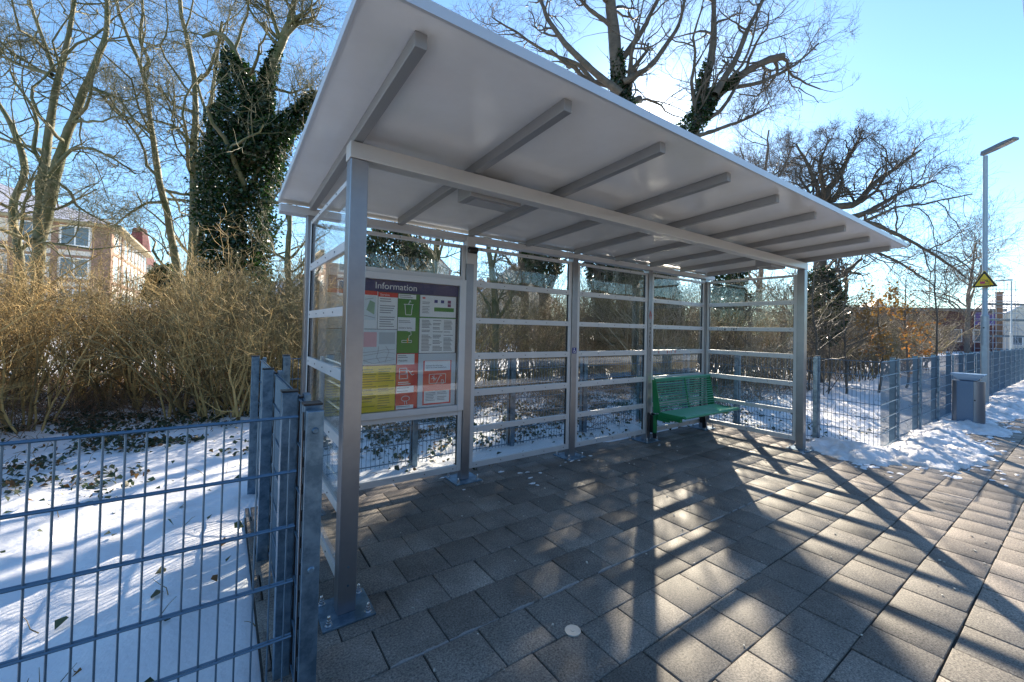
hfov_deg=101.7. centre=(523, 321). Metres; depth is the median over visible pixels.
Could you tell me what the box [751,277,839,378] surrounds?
bare shrub
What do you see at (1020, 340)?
window
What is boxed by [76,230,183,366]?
ivy clad tree
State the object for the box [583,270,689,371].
bare shrub
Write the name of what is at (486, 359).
bare shrub
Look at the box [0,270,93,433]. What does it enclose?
bare shrub
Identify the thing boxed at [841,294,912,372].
bare shrub
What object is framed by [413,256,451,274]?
house
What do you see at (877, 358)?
bare shrub
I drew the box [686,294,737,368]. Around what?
bare shrub
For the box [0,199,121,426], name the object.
bare shrub
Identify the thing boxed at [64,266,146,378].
bare shrub
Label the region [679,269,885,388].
bare shrub
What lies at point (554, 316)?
bare shrub
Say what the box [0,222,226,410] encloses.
bare shrub
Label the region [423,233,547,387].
bare tree
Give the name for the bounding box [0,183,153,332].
brick building
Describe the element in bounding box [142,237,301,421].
bare shrub
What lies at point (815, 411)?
fence
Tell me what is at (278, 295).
bare shrub
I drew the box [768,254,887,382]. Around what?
ivy clad tree
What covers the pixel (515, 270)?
bare tree
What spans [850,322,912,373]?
bare shrub
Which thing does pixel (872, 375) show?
bare shrub
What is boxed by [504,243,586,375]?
ivy clad tree
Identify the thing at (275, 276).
bare shrub
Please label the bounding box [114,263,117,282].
window
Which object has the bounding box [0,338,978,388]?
snow ground
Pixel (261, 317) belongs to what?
bare shrub
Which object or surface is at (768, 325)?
bare shrub
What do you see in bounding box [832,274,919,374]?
bare shrub
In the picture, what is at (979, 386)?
door
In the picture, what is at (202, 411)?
bare shrub
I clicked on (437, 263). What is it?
bare shrub
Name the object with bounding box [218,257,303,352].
bare shrub
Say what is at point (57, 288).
window
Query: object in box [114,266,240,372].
bare shrub
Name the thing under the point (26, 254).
window
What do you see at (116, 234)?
window
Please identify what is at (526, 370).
bare shrub
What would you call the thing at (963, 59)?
sky
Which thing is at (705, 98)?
oak tree
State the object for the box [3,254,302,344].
distant trees
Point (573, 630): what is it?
survey marker
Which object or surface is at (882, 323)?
bare shrub
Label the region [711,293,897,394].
bare shrub
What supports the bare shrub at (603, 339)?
on the snow field
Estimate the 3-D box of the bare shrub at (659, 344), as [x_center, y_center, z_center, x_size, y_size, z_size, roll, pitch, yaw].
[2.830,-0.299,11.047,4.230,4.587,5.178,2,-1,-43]
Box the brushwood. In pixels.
[0,364,837,453]
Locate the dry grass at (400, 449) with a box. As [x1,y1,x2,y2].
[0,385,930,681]
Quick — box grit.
[330,427,1008,678]
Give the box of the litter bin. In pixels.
[950,372,986,423]
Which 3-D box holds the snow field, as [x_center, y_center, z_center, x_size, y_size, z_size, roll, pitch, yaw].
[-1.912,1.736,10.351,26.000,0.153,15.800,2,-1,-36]
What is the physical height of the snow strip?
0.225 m
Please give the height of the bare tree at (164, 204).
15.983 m
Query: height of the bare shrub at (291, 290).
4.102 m
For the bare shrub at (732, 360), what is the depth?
11.55 m
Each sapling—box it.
[773,262,866,398]
[808,273,889,393]
[832,281,940,392]
[860,266,951,387]
[881,224,1001,361]
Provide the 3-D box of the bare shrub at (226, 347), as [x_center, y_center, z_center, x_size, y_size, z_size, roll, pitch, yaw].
[-4.957,0.283,6.976,3.692,2.792,3.297,1,-1,3]
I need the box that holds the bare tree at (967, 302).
[892,203,1023,352]
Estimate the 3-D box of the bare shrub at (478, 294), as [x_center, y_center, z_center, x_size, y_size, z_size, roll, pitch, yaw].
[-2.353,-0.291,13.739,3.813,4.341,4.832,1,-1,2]
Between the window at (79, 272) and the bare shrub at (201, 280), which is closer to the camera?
the bare shrub at (201, 280)
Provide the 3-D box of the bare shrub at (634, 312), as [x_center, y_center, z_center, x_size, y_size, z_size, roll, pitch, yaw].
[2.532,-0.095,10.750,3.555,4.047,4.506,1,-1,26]
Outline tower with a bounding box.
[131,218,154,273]
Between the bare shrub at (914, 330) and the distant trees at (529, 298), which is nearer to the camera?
the bare shrub at (914, 330)
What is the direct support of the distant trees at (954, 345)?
on the snow ground at (873, 382)
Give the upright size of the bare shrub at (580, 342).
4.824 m
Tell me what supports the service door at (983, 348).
in the street lamp at (984, 342)
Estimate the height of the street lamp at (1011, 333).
6.184 m
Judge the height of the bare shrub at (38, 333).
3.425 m
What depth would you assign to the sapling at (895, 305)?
11.90 m
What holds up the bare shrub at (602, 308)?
on the snow field
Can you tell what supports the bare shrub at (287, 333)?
on the snow field
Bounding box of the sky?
[0,0,1023,324]
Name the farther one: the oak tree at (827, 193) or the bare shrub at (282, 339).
the oak tree at (827, 193)
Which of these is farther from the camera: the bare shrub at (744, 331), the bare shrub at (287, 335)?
the bare shrub at (744, 331)
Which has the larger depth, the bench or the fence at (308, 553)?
the bench
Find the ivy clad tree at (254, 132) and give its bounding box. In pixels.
[117,0,348,361]
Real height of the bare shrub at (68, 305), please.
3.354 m
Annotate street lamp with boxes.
[980,137,1018,402]
[996,279,1012,349]
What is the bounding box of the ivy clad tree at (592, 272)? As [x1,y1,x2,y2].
[549,250,643,379]
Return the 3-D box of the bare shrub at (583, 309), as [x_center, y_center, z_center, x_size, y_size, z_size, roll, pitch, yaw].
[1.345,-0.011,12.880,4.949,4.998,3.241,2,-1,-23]
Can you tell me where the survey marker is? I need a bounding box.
[565,625,580,636]
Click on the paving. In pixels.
(832, 608)
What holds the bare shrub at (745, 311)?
on the snow field
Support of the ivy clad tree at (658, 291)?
on the snow field
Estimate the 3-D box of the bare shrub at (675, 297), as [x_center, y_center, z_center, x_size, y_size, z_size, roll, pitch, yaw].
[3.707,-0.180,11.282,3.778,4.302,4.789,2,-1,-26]
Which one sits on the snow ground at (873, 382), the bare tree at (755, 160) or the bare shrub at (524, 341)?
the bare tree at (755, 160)
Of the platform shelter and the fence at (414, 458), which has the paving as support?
the platform shelter
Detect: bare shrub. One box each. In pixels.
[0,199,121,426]
[0,201,166,405]
[0,204,267,405]
[0,219,127,418]
[0,220,75,381]
[0,221,174,433]
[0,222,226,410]
[0,226,116,341]
[0,232,275,420]
[0,238,89,393]
[0,245,119,374]
[0,251,86,318]
[0,268,34,365]
[0,268,44,347]
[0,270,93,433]
[1,263,201,405]
[1,274,199,384]
[2,235,222,393]
[3,227,259,395]
[17,248,143,379]
[25,264,302,414]
[31,260,302,416]
[37,250,295,401]
[60,280,277,392]
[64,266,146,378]
[107,225,301,389]
[110,225,304,366]
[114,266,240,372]
[129,227,304,377]
[136,261,302,406]
[137,244,303,370]
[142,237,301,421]
[150,263,302,341]
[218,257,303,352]
[224,254,324,345]
[224,255,303,370]
[228,245,302,322]
[228,266,302,389]
[240,233,337,393]
[263,285,303,386]
[286,241,399,310]
[372,228,565,402]
[405,242,483,308]
[410,240,500,339]
[475,257,551,383]
[475,293,532,381]
[475,315,588,386]
[475,324,501,375]
[486,262,630,382]
[487,260,602,379]
[490,256,598,384]
[501,271,612,379]
[508,316,564,379]
[509,287,602,384]
[521,267,627,377]
[525,258,594,373]
[536,266,711,392]
[536,270,631,380]
[544,274,643,379]
[554,258,696,386]
[555,261,643,376]
[563,262,640,319]
[564,270,700,391]
[564,284,712,377]
[579,269,695,388]
[580,262,710,391]
[581,264,756,379]
[582,284,699,372]
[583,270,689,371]
[588,283,718,392]
[593,264,720,384]
[597,305,729,384]
[653,284,785,384]
[659,288,768,389]
[670,277,740,368]
[677,268,864,390]
[677,280,730,381]
[678,274,817,374]
[678,308,727,381]
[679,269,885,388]
[685,297,757,376]
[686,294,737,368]
[693,293,777,375]
[694,289,773,363]
[698,271,811,377]
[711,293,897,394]
[741,279,841,377]
[742,272,918,381]
[744,280,830,376]
[744,289,807,373]
[746,265,940,379]
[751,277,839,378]
[783,331,872,377]
[808,285,888,381]
[814,274,921,377]
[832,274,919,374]
[836,320,900,380]
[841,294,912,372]
[845,292,901,370]
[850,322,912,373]
[855,277,969,371]
[868,286,971,367]
[873,280,1011,370]
[885,320,961,356]
[888,301,940,357]
[896,306,951,365]
[909,312,949,369]
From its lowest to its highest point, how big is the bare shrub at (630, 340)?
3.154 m
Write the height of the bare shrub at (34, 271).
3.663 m
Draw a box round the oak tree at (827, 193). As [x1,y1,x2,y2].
[748,97,1023,341]
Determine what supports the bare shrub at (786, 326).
on the snow field
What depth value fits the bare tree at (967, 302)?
51.77 m
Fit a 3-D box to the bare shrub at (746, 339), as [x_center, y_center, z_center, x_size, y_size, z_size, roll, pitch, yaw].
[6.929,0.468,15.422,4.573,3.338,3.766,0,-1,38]
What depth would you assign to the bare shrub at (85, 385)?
7.56 m
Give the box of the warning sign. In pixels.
[971,271,997,287]
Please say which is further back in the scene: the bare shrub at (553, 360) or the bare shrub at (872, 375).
the bare shrub at (872, 375)
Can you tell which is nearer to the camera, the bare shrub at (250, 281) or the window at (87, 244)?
the bare shrub at (250, 281)
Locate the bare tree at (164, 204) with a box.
[0,0,249,355]
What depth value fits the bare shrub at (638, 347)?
12.01 m
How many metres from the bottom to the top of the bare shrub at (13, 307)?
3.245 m
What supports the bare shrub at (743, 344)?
on the snow field
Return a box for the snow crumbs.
[439,420,1023,489]
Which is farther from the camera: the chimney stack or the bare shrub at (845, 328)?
the chimney stack
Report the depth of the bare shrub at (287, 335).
8.57 m
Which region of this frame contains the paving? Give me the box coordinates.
[245,419,1023,681]
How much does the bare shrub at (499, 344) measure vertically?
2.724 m
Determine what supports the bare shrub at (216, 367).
on the snow field
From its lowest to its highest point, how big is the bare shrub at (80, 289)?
3.457 m
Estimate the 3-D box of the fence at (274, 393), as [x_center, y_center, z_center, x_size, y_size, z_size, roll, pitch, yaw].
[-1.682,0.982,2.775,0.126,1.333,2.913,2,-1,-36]
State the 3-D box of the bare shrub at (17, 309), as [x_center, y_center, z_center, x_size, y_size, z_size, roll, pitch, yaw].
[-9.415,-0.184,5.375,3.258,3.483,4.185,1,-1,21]
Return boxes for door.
[974,381,985,423]
[981,345,986,383]
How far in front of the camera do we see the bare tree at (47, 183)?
12.77 m
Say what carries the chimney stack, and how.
on the snow ground at (873, 382)
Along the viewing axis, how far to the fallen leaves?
5.84 m
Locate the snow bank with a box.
[806,396,1023,473]
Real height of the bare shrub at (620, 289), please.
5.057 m
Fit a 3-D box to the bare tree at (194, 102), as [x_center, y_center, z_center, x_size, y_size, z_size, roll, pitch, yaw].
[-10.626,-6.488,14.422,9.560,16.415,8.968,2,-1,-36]
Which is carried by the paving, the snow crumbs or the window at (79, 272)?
the snow crumbs
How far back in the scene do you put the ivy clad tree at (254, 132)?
11.99 m
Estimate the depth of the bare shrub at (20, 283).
9.34 m
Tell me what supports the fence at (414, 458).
on the snow field
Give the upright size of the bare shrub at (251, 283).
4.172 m
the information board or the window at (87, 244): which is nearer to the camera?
the information board
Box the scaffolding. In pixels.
[974,282,1023,351]
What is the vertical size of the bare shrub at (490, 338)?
3.641 m
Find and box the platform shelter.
[278,0,906,633]
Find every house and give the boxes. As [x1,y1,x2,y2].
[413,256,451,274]
[476,262,554,343]
[975,292,1023,349]
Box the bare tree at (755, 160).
[710,79,847,314]
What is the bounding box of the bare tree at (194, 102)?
[35,0,344,314]
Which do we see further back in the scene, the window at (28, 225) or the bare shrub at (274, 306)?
the window at (28, 225)
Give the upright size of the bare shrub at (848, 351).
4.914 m
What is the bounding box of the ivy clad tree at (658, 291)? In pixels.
[624,264,697,389]
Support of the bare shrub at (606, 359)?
on the snow field
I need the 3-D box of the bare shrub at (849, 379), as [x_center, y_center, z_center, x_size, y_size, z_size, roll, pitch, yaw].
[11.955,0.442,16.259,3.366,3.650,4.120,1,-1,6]
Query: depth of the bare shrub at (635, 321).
10.81 m
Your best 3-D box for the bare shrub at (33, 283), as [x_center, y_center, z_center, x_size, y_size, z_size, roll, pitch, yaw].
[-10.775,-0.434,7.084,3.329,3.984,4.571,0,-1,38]
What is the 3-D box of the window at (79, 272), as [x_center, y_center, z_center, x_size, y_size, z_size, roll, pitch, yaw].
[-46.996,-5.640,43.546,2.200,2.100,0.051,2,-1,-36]
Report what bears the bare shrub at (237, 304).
on the snow field
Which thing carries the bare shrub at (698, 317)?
on the snow field
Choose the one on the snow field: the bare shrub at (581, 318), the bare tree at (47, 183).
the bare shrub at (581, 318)
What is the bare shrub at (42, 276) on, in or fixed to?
on the snow field
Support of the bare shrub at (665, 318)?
on the snow field
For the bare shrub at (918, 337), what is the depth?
20.62 m
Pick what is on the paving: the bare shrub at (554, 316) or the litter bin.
the litter bin
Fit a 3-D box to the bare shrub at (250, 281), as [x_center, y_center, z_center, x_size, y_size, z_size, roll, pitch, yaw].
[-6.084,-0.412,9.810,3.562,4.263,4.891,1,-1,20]
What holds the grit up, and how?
on the paving
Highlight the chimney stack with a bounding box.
[994,292,1003,350]
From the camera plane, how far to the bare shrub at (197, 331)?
8.73 m
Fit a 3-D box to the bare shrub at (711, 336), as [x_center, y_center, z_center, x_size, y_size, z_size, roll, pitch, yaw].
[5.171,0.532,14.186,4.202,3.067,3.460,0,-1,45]
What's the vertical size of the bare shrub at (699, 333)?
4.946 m
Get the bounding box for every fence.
[0,400,323,681]
[247,355,310,680]
[282,349,689,475]
[690,354,897,446]
[889,348,1023,441]
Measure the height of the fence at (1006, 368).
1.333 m
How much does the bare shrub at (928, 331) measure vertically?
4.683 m
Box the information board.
[315,266,466,423]
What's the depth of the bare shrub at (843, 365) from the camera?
16.97 m
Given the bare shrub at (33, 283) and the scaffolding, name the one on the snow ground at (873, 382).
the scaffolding
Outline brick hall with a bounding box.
[850,307,1006,351]
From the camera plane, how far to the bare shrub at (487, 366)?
11.63 m
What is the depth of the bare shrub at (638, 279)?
10.93 m
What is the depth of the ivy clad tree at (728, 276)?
13.17 m
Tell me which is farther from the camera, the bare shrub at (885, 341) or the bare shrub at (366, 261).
the bare shrub at (885, 341)
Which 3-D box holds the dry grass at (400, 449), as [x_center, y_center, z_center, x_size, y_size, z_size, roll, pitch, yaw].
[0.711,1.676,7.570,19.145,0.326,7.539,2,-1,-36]
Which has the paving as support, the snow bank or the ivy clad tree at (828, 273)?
the snow bank
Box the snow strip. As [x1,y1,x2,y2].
[989,380,1023,398]
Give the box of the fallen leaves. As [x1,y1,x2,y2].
[0,372,885,676]
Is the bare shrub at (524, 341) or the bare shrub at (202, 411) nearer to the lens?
the bare shrub at (202, 411)
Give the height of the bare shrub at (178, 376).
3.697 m
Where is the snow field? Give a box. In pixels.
[0,361,951,681]
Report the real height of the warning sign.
0.389 m
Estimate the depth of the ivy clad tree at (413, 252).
12.41 m
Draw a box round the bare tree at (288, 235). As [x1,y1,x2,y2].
[232,147,335,319]
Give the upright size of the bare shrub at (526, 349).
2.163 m
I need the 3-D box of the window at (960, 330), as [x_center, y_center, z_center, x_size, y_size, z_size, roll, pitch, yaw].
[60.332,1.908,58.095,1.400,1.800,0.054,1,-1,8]
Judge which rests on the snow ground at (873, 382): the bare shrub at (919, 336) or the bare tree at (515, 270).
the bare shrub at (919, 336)
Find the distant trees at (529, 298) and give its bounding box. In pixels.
[389,241,749,347]
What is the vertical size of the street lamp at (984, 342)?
6.240 m
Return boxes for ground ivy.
[0,370,871,681]
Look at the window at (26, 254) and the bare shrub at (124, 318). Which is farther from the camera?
the window at (26, 254)
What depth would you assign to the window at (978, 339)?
57.72 m
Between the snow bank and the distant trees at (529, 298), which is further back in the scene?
the distant trees at (529, 298)
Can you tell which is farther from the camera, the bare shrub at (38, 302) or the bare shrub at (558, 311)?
the bare shrub at (558, 311)
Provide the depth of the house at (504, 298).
46.51 m
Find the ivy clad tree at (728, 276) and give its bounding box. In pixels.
[684,270,778,383]
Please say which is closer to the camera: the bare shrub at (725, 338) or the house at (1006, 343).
the bare shrub at (725, 338)
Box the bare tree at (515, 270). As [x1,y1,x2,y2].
[477,241,560,371]
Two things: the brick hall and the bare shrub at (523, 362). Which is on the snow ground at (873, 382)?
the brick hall
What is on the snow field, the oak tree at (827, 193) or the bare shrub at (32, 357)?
the bare shrub at (32, 357)
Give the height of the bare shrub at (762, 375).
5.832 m
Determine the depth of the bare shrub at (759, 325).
15.00 m
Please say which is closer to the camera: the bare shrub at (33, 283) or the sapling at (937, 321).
the bare shrub at (33, 283)
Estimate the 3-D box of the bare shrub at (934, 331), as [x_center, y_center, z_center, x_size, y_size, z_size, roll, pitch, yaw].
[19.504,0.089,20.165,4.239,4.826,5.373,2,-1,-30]
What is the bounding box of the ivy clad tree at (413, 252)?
[366,217,484,272]
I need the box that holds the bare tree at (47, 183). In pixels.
[0,0,236,371]
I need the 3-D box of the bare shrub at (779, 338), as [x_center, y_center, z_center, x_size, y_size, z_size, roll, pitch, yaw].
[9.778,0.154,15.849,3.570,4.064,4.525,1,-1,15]
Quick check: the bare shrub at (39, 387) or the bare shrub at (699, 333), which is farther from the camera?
the bare shrub at (699, 333)
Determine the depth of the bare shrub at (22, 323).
8.85 m
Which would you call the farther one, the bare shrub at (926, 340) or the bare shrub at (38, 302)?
the bare shrub at (926, 340)
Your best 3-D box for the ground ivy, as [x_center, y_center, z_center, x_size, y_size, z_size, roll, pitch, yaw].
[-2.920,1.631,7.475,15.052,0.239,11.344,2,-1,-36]
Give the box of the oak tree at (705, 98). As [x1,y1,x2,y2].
[451,0,861,305]
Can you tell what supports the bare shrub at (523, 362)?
on the snow field
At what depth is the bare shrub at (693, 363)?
10.96 m
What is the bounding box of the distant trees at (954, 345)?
[722,274,1023,354]
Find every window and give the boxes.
[18,220,46,241]
[25,254,46,274]
[57,288,86,307]
[59,224,89,247]
[59,257,88,278]
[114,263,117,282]
[115,234,118,252]
[950,329,961,341]
[973,329,979,341]
[1013,337,1022,344]
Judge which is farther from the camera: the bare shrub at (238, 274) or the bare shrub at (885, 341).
the bare shrub at (885, 341)
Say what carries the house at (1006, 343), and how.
on the snow ground at (873, 382)
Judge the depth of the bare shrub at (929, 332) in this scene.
23.04 m
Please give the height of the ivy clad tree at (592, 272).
9.249 m
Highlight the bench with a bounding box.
[650,374,739,437]
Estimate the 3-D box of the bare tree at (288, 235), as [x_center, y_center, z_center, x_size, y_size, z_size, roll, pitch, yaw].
[-6.413,-1.555,11.742,2.785,6.634,2.659,1,-1,10]
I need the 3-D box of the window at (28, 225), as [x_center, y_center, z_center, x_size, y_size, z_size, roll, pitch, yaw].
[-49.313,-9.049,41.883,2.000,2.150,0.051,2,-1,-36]
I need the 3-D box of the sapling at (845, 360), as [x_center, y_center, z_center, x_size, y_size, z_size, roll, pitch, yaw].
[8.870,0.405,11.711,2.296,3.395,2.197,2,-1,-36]
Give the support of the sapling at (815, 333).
on the snow field
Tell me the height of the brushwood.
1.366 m
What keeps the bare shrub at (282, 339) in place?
on the snow field
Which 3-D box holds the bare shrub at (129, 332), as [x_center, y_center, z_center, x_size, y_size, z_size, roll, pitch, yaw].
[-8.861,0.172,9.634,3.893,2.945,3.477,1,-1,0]
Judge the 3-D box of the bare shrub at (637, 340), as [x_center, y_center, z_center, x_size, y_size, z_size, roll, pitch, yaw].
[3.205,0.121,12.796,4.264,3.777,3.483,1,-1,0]
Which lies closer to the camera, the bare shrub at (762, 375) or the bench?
the bench

